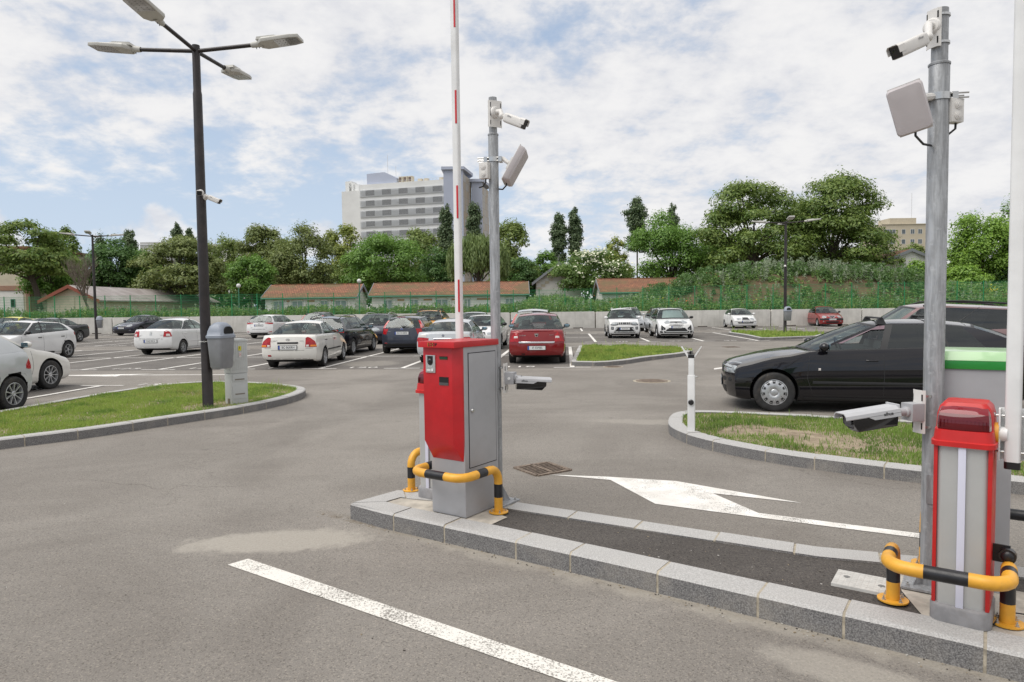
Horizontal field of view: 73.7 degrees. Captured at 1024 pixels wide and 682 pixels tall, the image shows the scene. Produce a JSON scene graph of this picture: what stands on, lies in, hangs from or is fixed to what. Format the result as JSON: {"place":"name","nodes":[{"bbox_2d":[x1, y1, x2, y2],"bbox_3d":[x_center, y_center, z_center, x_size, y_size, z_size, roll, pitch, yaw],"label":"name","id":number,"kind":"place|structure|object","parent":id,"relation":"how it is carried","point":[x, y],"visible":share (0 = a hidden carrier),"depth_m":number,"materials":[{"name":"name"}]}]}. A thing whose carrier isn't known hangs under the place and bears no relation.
{"place":"outdoors","nodes":[
{"label":"outdoors","id":0,"kind":"place"},
{"bbox_2d":[27,325,858,398],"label":"parking surface","id":1,"kind":"object","parent":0,"point":[397,359],"visible":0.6,"depth_m":24.97,"materials":[{"name":"grey asphalt"}]},
{"bbox_2d":[0,337,31,409],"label":"parked car","id":2,"kind":"object","parent":1,"relation":"on","point":[15,377],"visible":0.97,"depth_m":11.97,"materials":[{"name":"silver paint"}]},
{"bbox_2d":[0,336,69,388],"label":"parked car","id":3,"kind":"object","parent":1,"relation":"on","point":[50,370],"visible":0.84,"depth_m":15.18,"materials":[{"name":"white paint"}]},
{"bbox_2d":[0,320,75,357],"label":"parked car","id":4,"kind":"object","parent":1,"relation":"on","point":[55,337],"visible":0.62,"depth_m":25.19,"materials":[{"name":"white paint"}]},
{"bbox_2d":[112,315,162,334],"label":"parked car","id":5,"kind":"object","parent":1,"relation":"on","point":[133,324],"visible":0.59,"depth_m":50.03,"materials":[{"name":"grey paint"}]},
{"bbox_2d":[134,318,200,353],"bbox_3d":[-13.924,-0.248,28.617,1.970,1.445,4.189,-1,3,4],"label":"parked car","id":6,"kind":"object","parent":1,"relation":"on","point":[180,335],"visible":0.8,"depth_m":27.19,"materials":[{"name":"white paint"}]},
{"bbox_2d":[189,316,252,331],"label":"wall block","id":7,"kind":"structure","parent":1,"relation":"on","point":[238,323],"depth_m":54.28,"materials":[{"name":"concrete"}]},
{"bbox_2d":[247,314,294,337],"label":"parked car","id":8,"kind":"object","parent":1,"relation":"on","point":[263,325],"visible":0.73,"depth_m":41.36,"materials":[{"name":"white paint"}]},
{"bbox_2d":[262,320,346,366],"bbox_3d":[-6.480,0.025,21.686,1.998,1.397,4.254,-1,3,-1],"label":"parked car","id":9,"kind":"object","parent":1,"relation":"on","point":[301,341],"visible":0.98,"depth_m":20.00,"materials":[{"name":"white paint"}]},
{"bbox_2d":[309,314,377,354],"bbox_3d":[-6.697,-0.287,26.787,2.118,1.526,4.564,0,3,5],"label":"parked car","id":10,"kind":"object","parent":1,"relation":"on","point":[357,333],"visible":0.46,"depth_m":26.44,"materials":[{"name":"black paint"}]},
{"bbox_2d":[361,312,397,340],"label":"parked car","id":11,"kind":"object","parent":1,"relation":"on","point":[367,319],"visible":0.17,"depth_m":34.99,"materials":[{"name":"silver paint"}]},
{"bbox_2d":[382,315,431,352],"bbox_3d":[-4.003,-0.326,27.517,2.007,1.467,3.930,-1,3,4],"label":"parked car","id":12,"kind":"object","parent":1,"relation":"on","point":[398,332],"visible":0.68,"depth_m":25.73,"materials":[{"name":"blue paint"}]},
{"bbox_2d":[27,326,853,398],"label":"bay lines","id":13,"kind":"object","parent":1,"relation":"on","point":[570,353],"visible":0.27,"depth_m":23.99,"materials":[{"name":"paint"}]},
{"bbox_2d":[417,318,487,361],"bbox_3d":[-1.934,-0.078,22.867,2.078,1.376,4.494,-1,3,4],"label":"parked car","id":14,"kind":"object","parent":1,"relation":"on","point":[440,329],"visible":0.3,"depth_m":21.89,"materials":[{"name":"silver paint"}]},
{"bbox_2d":[468,314,507,348],"bbox_3d":[-1.185,-0.443,29.650,2.080,1.423,4.400,-1,3,4],"label":"parked car","id":15,"kind":"object","parent":1,"relation":"on","point":[481,320],"visible":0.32,"depth_m":29.59,"materials":[{"name":"white paint"}]},
{"bbox_2d":[509,312,569,362],"bbox_3d":[0.866,-0.162,22.232,2.062,1.539,4.269,-1,3,4],"label":"parked car","id":16,"kind":"object","parent":1,"relation":"on","point":[537,334],"visible":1,"depth_m":20.25,"materials":[{"name":"red paint"}]},
{"bbox_2d":[511,311,594,327],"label":"wall block","id":17,"kind":"structure","parent":1,"relation":"on","point":[580,319],"depth_m":53.79,"materials":[{"name":"concrete"}]},
{"bbox_2d":[604,307,640,337],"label":"parked car","id":18,"kind":"object","parent":1,"relation":"on","point":[627,323],"visible":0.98,"depth_m":36.03,"materials":[{"name":"white paint"}]},
{"bbox_2d":[649,307,693,337],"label":"parked car","id":19,"kind":"object","parent":1,"relation":"on","point":[671,321],"visible":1,"depth_m":35.51,"materials":[{"name":"white paint"}]},
{"bbox_2d":[684,309,769,326],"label":"wall block","id":20,"kind":"structure","parent":1,"relation":"on","point":[707,318],"depth_m":53.60,"materials":[{"name":"concrete"}]},
{"bbox_2d":[723,308,756,327],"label":"parked car","id":21,"kind":"object","parent":1,"relation":"on","point":[743,317],"visible":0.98,"depth_m":49.52,"materials":[{"name":"white paint"}]},
{"bbox_2d":[728,331,820,339],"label":"kerb","id":22,"kind":"structure","parent":1,"relation":"on","point":[764,338],"depth_m":33.16,"materials":[{"name":"concrete"}]},
{"label":"island soil","id":23,"kind":"structure","parent":22,"relation":"in","visible":0},
{"bbox_2d":[731,325,823,336],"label":"grass","id":24,"kind":"structure","parent":23,"relation":"on","point":[770,333],"depth_m":35.14,"materials":[{"name":"plant"}]},
{"bbox_2d":[770,308,860,325],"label":"wall block","id":25,"kind":"structure","parent":1,"relation":"on","point":[799,317],"depth_m":53.47,"materials":[{"name":"concrete"}]},
{"bbox_2d":[807,306,842,325],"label":"parked car","id":26,"kind":"object","parent":1,"relation":"on","point":[828,315],"visible":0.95,"depth_m":51.19,"materials":[{"name":"red paint"}]},
{"bbox_2d":[0,0,1014,308],"label":"sky","id":27,"kind":"structure","parent":0,"point":[659,102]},
{"bbox_2d":[0,325,1023,681],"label":"road","id":28,"kind":"structure","parent":0,"point":[120,553],"depth_m":5.02,"materials":[{"name":"grey asphalt"}]},
{"bbox_2d":[0,381,305,448],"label":"kerb","id":29,"kind":"structure","parent":28,"relation":"on","point":[47,437],"depth_m":10.05,"materials":[{"name":"concrete"}]},
{"bbox_2d":[0,379,296,436],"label":"grass","id":30,"kind":"structure","parent":29,"relation":"in","point":[104,406],"depth_m":11.29,"materials":[{"name":"green plant"}]},
{"bbox_2d":[88,0,303,406],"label":"street lamp","id":31,"kind":"object","parent":30,"relation":"on","point":[149,10],"visible":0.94,"depth_m":11.14,"materials":[{"name":"black metal"}]},
{"bbox_2d":[205,322,235,368],"bbox_3d":[-4.815,0.070,11.272,0.355,0.765,0.390,0,3,15],"label":"litter bin","id":32,"kind":"object","parent":31,"relation":"attached to","point":[219,336],"visible":1,"depth_m":11.13,"materials":[{"name":"grey plastic"}]},
{"bbox_2d":[224,338,247,403],"bbox_3d":[-4.752,0.534,11.764,0.300,1.145,0.320,2,4,43],"label":"electric cabinet","id":33,"kind":"object","parent":30,"relation":"on","point":[236,384],"visible":0.72,"depth_m":11.68,"materials":[{"name":"grey metal"}]},
{"bbox_2d":[228,559,616,681],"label":"lane line","id":34,"kind":"object","parent":28,"relation":"on","point":[543,665],"visible":1,"depth_m":3.65,"materials":[{"name":"paint"}]},
{"bbox_2d":[513,461,571,476],"bbox_3d":[0.319,1.341,7.162,0.460,0.016,0.460,-2,3,-32],"label":"drain grate","id":35,"kind":"object","parent":28,"relation":"on","point":[541,469],"visible":1,"depth_m":7.14,"materials":[{"name":"metal"}]},
{"bbox_2d":[571,345,692,365],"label":"kerb","id":36,"kind":"structure","parent":28,"relation":"on","point":[574,362],"depth_m":20.44,"materials":[{"name":"concrete"}]},
{"bbox_2d":[350,490,1023,681],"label":"kerb","id":37,"kind":"structure","parent":28,"relation":"on","point":[995,653],"depth_m":4.02,"materials":[{"name":"concrete"}]},
{"bbox_2d":[415,0,463,499],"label":"barrier gate","id":38,"kind":"structure","parent":37,"relation":"on","point":[425,489],"depth_m":5.51,"materials":[{"name":"metal"}]},
{"bbox_2d":[488,96,519,507],"bbox_3d":[-0.133,-0.306,5.449,0.260,3.220,0.260,1,3,35],"label":"camera pole","id":39,"kind":"object","parent":37,"relation":"on","point":[493,135],"visible":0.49,"depth_m":5.41,"materials":[{"name":"metal"}]},
{"bbox_2d":[477,156,502,162],"bbox_3d":[-0.173,-1.431,5.398,0.197,0.040,0.092,0,3,10],"label":"pole clamp","id":40,"kind":"object","parent":39,"relation":"attached to","point":[492,158],"visible":0.82,"depth_m":5.36,"materials":[{"name":"silver metal"}]},
{"bbox_2d":[499,144,527,189],"bbox_3d":[0.008,-1.352,5.345,0.246,0.327,0.242,-1,3,0],"label":"reader antenna","id":41,"kind":"object","parent":40,"relation":"attached to","point":[516,163],"visible":0.99,"depth_m":5.24,"materials":[{"name":"plastic"}]},
{"bbox_2d":[499,363,507,392],"bbox_3d":[-0.077,0.294,5.463,0.074,0.235,0.084,0,3,18],"label":"mount plate","id":42,"kind":"object","parent":39,"relation":"attached to","point":[505,369],"visible":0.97,"depth_m":5.42,"materials":[{"name":"white metal"}]},
{"bbox_2d":[505,372,551,389],"bbox_3d":[0.128,0.319,5.439,0.374,0.147,0.132,-1,3,-4],"label":"plate camera","id":43,"kind":"object","parent":42,"relation":"attached to","point":[527,382],"visible":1,"depth_m":5.40,"materials":[{"name":"white plastic"}]},
{"bbox_2d":[493,510,1023,613],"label":"island tarmac","id":44,"kind":"structure","parent":37,"relation":"in","point":[801,572],"depth_m":4.30,"materials":[{"name":"grey asphalt"}]},
{"bbox_2d":[389,498,1023,636],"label":"concrete pad","id":45,"kind":"object","parent":44,"relation":"on","point":[920,601],"visible":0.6,"depth_m":3.69,"materials":[{"name":"grey concrete"}]},
{"bbox_2d":[418,338,498,517],"bbox_3d":[-0.394,0.654,5.288,0.366,1.325,0.552,1,3,35],"label":"ticket machine","id":46,"kind":"object","parent":45,"relation":"on","point":[460,407],"visible":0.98,"depth_m":5.15,"materials":[{"name":"red metal"}]},
{"bbox_2d":[413,461,507,514],"bbox_3d":[-0.420,1.131,5.224,0.645,0.378,0.542,1,3,35],"label":"guard rail","id":47,"kind":"object","parent":45,"relation":"on","point":[423,470],"visible":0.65,"depth_m":5.09,"materials":[{"name":"yellow metal"}]},
{"bbox_2d":[901,6,950,593],"bbox_3d":[2.304,-0.206,3.718,0.260,3.130,0.260,1,3,35],"label":"camera pole","id":48,"kind":"object","parent":45,"relation":"on","point":[936,243],"visible":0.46,"depth_m":3.68,"materials":[{"name":"metal"}]},
{"bbox_2d":[886,78,934,146],"bbox_3d":[2.107,-1.180,3.525,0.356,0.308,0.169,-2,3,-22],"label":"reader antenna","id":49,"kind":"object","parent":48,"relation":"attached to","point":[909,107],"visible":1,"depth_m":3.47,"materials":[{"name":"plastic"}]},
{"bbox_2d":[912,389,931,433],"bbox_3d":[2.251,0.383,3.735,0.084,0.235,0.084,-1,3,-12],"label":"mount plate","id":50,"kind":"object","parent":48,"relation":"attached to","point":[919,396],"visible":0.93,"depth_m":3.71,"materials":[{"name":"white metal"}]},
{"bbox_2d":[834,402,924,431],"bbox_3d":[1.939,0.373,3.485,0.769,0.146,0.224,-3,3,-34],"label":"plate camera","id":51,"kind":"object","parent":50,"relation":"attached to","point":[886,415],"visible":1,"depth_m":3.32,"materials":[{"name":"white plastic"}]},
{"bbox_2d":[926,7,950,50],"bbox_3d":[2.281,-1.660,3.644,0.108,0.200,0.096,-2,3,-21],"label":"mount plate","id":52,"kind":"object","parent":48,"relation":"attached to","point":[936,40],"visible":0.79,"depth_m":3.60,"materials":[{"name":"white metal"}]},
{"bbox_2d":[886,18,940,59],"bbox_3d":[2.081,-1.565,3.504,0.417,0.279,0.128,-3,3,-34],"label":"security camera","id":53,"kind":"object","parent":52,"relation":"attached to","point":[931,26],"visible":1,"depth_m":3.44,"materials":[{"name":"white plastic"}]},
{"bbox_2d":[877,542,1023,629],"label":"guard rail","id":54,"kind":"object","parent":45,"relation":"on","point":[1005,583],"visible":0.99,"depth_m":3.26,"materials":[{"name":"yellow metal"}]},
{"bbox_2d":[930,0,1023,630],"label":"barrier gate","id":55,"kind":"structure","parent":45,"relation":"on","point":[970,437],"depth_m":3.27,"materials":[{"name":"metal"}]},
{"bbox_2d":[944,347,1010,593],"bbox_3d":[2.655,0.733,3.946,0.346,1.375,0.550,1,3,31],"label":"ticket machine","id":56,"kind":"object","parent":45,"relation":"on","point":[976,372],"visible":0.23,"depth_m":3.68,"materials":[{"name":"grey metal"}]},
{"bbox_2d":[831,569,885,594],"bbox_3d":[1.983,1.362,3.847,0.300,0.018,0.240,1,3,35],"label":"cover plate","id":57,"kind":"object","parent":44,"relation":"on","point":[861,582],"visible":0.88,"depth_m":3.83,"materials":[{"name":"metal"}]},
{"bbox_2d":[560,475,918,537],"bbox_3d":[1.887,1.390,5.811,3.727,0.001,0.802,2,4,41],"label":"lane arrow","id":58,"kind":"object","parent":28,"relation":"on","point":[680,494],"visible":0.89,"depth_m":6.00,"materials":[{"name":"paint"}]},
{"bbox_2d":[668,410,1023,494],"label":"kerb","id":59,"kind":"structure","parent":28,"relation":"on","point":[677,428],"depth_m":7.17,"materials":[{"name":"concrete"}]},
{"bbox_2d":[681,346,701,430],"bbox_3d":[2.238,0.606,8.520,0.250,1.080,0.116,0,3,20],"label":"arm rest post","id":60,"kind":"object","parent":59,"relation":"on","point":[691,401],"visible":0.91,"depth_m":8.50,"materials":[{"name":"white metal"}]},
{"bbox_2d":[683,413,1023,475],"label":"island soil","id":61,"kind":"structure","parent":59,"relation":"in","point":[815,437],"depth_m":8.08,"materials":[{"name":"beige soil"}]},
{"bbox_2d":[682,409,1023,475],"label":"grass","id":62,"kind":"structure","parent":61,"relation":"on","point":[773,419],"depth_m":8.22,"materials":[{"name":"green plant"}]},
{"bbox_2d":[721,307,1023,411],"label":"parked car","id":63,"kind":"object","parent":28,"relation":"on","point":[881,361],"visible":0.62,"depth_m":10.56,"materials":[{"name":"black paint"}]},
{"bbox_2d":[817,300,1006,343],"bbox_3d":[8.075,0.083,13.352,4.410,1.744,2.136,0,3,16],"label":"parked car","id":64,"kind":"object","parent":28,"relation":"on","point":[987,314],"visible":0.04,"depth_m":12.55,"materials":[{"name":"brown paint"}]},
{"bbox_2d":[176,274,1006,327],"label":"earth bank","id":65,"kind":"structure","parent":0,"point":[780,287],"depth_m":57.09,"materials":[{"name":"green plant"}]},
{"bbox_2d":[0,218,83,313],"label":"leafy tree","id":66,"kind":"object","parent":65,"relation":"on","point":[32,264],"visible":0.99,"depth_m":64.52,"materials":[{"name":"green plant"}]},
{"bbox_2d":[0,246,87,316],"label":"brick trimmed building","id":67,"kind":"structure","parent":65,"relation":"on","point":[8,284],"depth_m":71.77,"materials":[{"name":"beige paint"}]},
{"bbox_2d":[14,236,89,295],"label":"leafy tree","id":68,"kind":"object","parent":65,"relation":"on","point":[47,285],"visible":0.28,"depth_m":70.97,"materials":[{"name":"green plant"}]},
{"bbox_2d":[61,251,99,315],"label":"bare tree","id":69,"kind":"object","parent":65,"relation":"on","point":[83,287],"visible":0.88,"depth_m":58.53,"materials":[{"name":"plant"}]},
{"bbox_2d":[78,233,145,287],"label":"leafy tree","id":70,"kind":"object","parent":65,"relation":"on","point":[109,275],"visible":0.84,"depth_m":78.40,"materials":[{"name":"green plant"}]},
{"bbox_2d":[37,285,220,314],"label":"long house","id":71,"kind":"structure","parent":65,"relation":"on","point":[66,294],"depth_m":67.55,"materials":[{"name":"beige paint"}]},
{"bbox_2d":[123,234,229,296],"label":"leafy tree","id":72,"kind":"object","parent":65,"relation":"on","point":[171,272],"visible":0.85,"depth_m":77.83,"materials":[{"name":"green plant"}]},
{"bbox_2d":[208,232,246,303],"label":"leafy tree","id":73,"kind":"object","parent":65,"relation":"on","point":[226,245],"visible":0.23,"depth_m":96.84,"materials":[{"name":"green plant"}]},
{"bbox_2d":[220,253,278,306],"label":"leafy tree","id":74,"kind":"object","parent":65,"relation":"on","point":[252,287],"visible":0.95,"depth_m":74.88,"materials":[{"name":"green plant"}]},
{"bbox_2d":[227,222,291,309],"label":"leafy tree","id":75,"kind":"object","parent":65,"relation":"on","point":[257,236],"visible":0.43,"depth_m":90.62,"materials":[{"name":"green plant"}]},
{"bbox_2d":[263,219,338,283],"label":"leafy tree","id":76,"kind":"object","parent":65,"relation":"on","point":[285,261],"visible":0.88,"depth_m":80.35,"materials":[{"name":"green plant"}]},
{"bbox_2d":[261,283,369,314],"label":"tiled house","id":77,"kind":"structure","parent":65,"relation":"on","point":[339,290],"depth_m":62.20,"materials":[{"name":"white paint"}]},
{"bbox_2d":[315,223,367,291],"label":"leafy tree","id":78,"kind":"object","parent":65,"relation":"on","point":[343,230],"visible":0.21,"depth_m":98.42,"materials":[{"name":"green plant"}]},
{"bbox_2d":[338,230,432,290],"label":"leafy tree","id":79,"kind":"object","parent":65,"relation":"on","point":[374,270],"visible":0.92,"depth_m":73.99,"materials":[{"name":"green plant"}]},
{"bbox_2d":[392,226,446,279],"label":"leafy tree","id":80,"kind":"object","parent":65,"relation":"on","point":[422,238],"visible":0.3,"depth_m":90.14,"materials":[{"name":"green plant"}]},
{"bbox_2d":[417,243,464,281],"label":"leafy tree","id":81,"kind":"object","parent":65,"relation":"on","point":[434,270],"visible":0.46,"depth_m":82.68,"materials":[{"name":"green plant"}]},
{"bbox_2d":[437,203,453,254],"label":"poplar tree","id":82,"kind":"object","parent":65,"relation":"on","point":[446,232],"visible":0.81,"depth_m":116.53,"materials":[{"name":"green plant"}]},
{"bbox_2d":[368,281,529,312],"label":"tiled house","id":83,"kind":"structure","parent":65,"relation":"on","point":[440,289],"depth_m":61.91,"materials":[{"name":"white paint"}]},
{"bbox_2d":[445,231,512,281],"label":"willow tree","id":84,"kind":"object","parent":65,"relation":"on","point":[475,256],"visible":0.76,"depth_m":69.48,"materials":[{"name":"green plant"}]},
{"bbox_2d":[0,280,1007,317],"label":"green weeds","id":85,"kind":"object","parent":65,"relation":"on","point":[504,308],"visible":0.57,"depth_m":55.07,"materials":[{"name":"green plant"}]},
{"bbox_2d":[0,281,1007,318],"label":"fence","id":86,"kind":"object","parent":65,"relation":"on","point":[850,297],"visible":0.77,"depth_m":54.23,"materials":[{"name":"green metal"}]},
{"bbox_2d":[486,217,539,280],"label":"leafy tree","id":87,"kind":"object","parent":65,"relation":"on","point":[515,231],"visible":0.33,"depth_m":82.28,"materials":[{"name":"green plant"}]},
{"bbox_2d":[501,257,540,295],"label":"leafy tree","id":88,"kind":"object","parent":65,"relation":"on","point":[521,265],"visible":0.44,"depth_m":76.87,"materials":[{"name":"green plant"}]},
{"bbox_2d":[88,277,1007,317],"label":"wall shrubs","id":89,"kind":"object","parent":65,"relation":"on","point":[745,283],"depth_m":56.33,"materials":[{"name":"plant"}]},
{"bbox_2d":[531,254,580,298],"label":"chapel house","id":90,"kind":"structure","parent":65,"relation":"on","point":[548,285],"depth_m":74.79,"materials":[{"name":"white paint"}]},
{"bbox_2d":[547,212,568,262],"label":"poplar tree","id":91,"kind":"object","parent":65,"relation":"on","point":[558,232],"visible":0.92,"depth_m":110.58,"materials":[{"name":"green plant"}]},
{"bbox_2d":[566,206,584,263],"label":"poplar tree","id":92,"kind":"object","parent":65,"relation":"on","point":[575,230],"visible":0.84,"depth_m":110.77,"materials":[{"name":"green plant"}]},
{"bbox_2d":[162,259,998,313],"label":"undergrowth","id":93,"kind":"object","parent":65,"relation":"on","point":[243,302],"visible":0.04,"depth_m":93.40,"materials":[{"name":"green plant"}]},
{"bbox_2d":[547,246,635,301],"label":"elder shrub","id":94,"kind":"object","parent":65,"relation":"on","point":[592,261],"visible":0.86,"depth_m":70.17,"materials":[{"name":"green plant"}]},
{"bbox_2d":[620,196,649,277],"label":"poplar tree","id":95,"kind":"object","parent":65,"relation":"on","point":[635,213],"visible":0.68,"depth_m":110.61,"materials":[{"name":"green plant"}]},
{"bbox_2d":[592,277,678,299],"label":"tiled house","id":96,"kind":"structure","parent":65,"relation":"on","point":[610,284],"depth_m":65.72,"materials":[{"name":"orange paint"}]},
{"bbox_2d":[624,208,721,277],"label":"leafy tree","id":97,"kind":"object","parent":65,"relation":"on","point":[666,237],"visible":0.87,"depth_m":73.47,"materials":[{"name":"green plant"}]},
{"bbox_2d":[474,266,1007,311],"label":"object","id":98,"kind":"object","parent":65,"relation":"on","point":[948,288],"visible":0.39,"depth_m":57.37,"materials":[{"name":"green plant"}]},
{"bbox_2d":[480,255,1007,306],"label":"mugwort","id":99,"kind":"object","parent":65,"relation":"on","point":[766,261],"visible":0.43,"depth_m":58.05,"materials":[{"name":"green plant"}]},
{"bbox_2d":[689,176,824,269],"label":"leafy tree","id":100,"kind":"object","parent":65,"relation":"on","point":[723,217],"visible":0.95,"depth_m":70.08,"materials":[{"name":"green plant"}]},
{"bbox_2d":[639,259,924,300],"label":"bank shrubs","id":101,"kind":"object","parent":65,"relation":"on","point":[685,277],"visible":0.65,"depth_m":57.79,"materials":[{"name":"green plant"}]},
{"bbox_2d":[767,165,905,268],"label":"leafy tree","id":102,"kind":"object","parent":65,"relation":"on","point":[854,224],"visible":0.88,"depth_m":70.79,"materials":[{"name":"green plant"}]},
{"bbox_2d":[946,264,994,283],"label":"leafy bush","id":103,"kind":"object","parent":65,"relation":"on","point":[970,273],"visible":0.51,"depth_m":61.50,"materials":[{"name":"green plant"}]},
{"bbox_2d":[947,208,1008,284],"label":"leafy tree","id":104,"kind":"object","parent":65,"relation":"on","point":[967,251],"visible":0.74,"depth_m":66.17,"materials":[{"name":"green plant"}]},
{"bbox_2d":[862,199,925,252],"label":"apartment block","id":105,"kind":"structure","parent":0,"point":[910,230],"depth_m":188.89,"materials":[{"name":"beige paint"}]},
{"bbox_3d":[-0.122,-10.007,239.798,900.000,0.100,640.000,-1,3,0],"label":"ground","id":106,"kind":"structure","parent":0,"visible":0},
{"bbox_2d":[342,155,489,308],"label":"hospital","id":107,"kind":"structure","parent":106,"relation":"on","point":[386,203],"depth_m":182.36,"materials":[{"name":"grey concrete"}]},
{"label":"island soil","id":108,"kind":"structure","parent":0,"visible":0},
{"bbox_2d":[576,339,691,360],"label":"grass","id":109,"kind":"structure","parent":108,"relation":"on","point":[595,352],"depth_m":23.10,"materials":[{"name":"green plant"}]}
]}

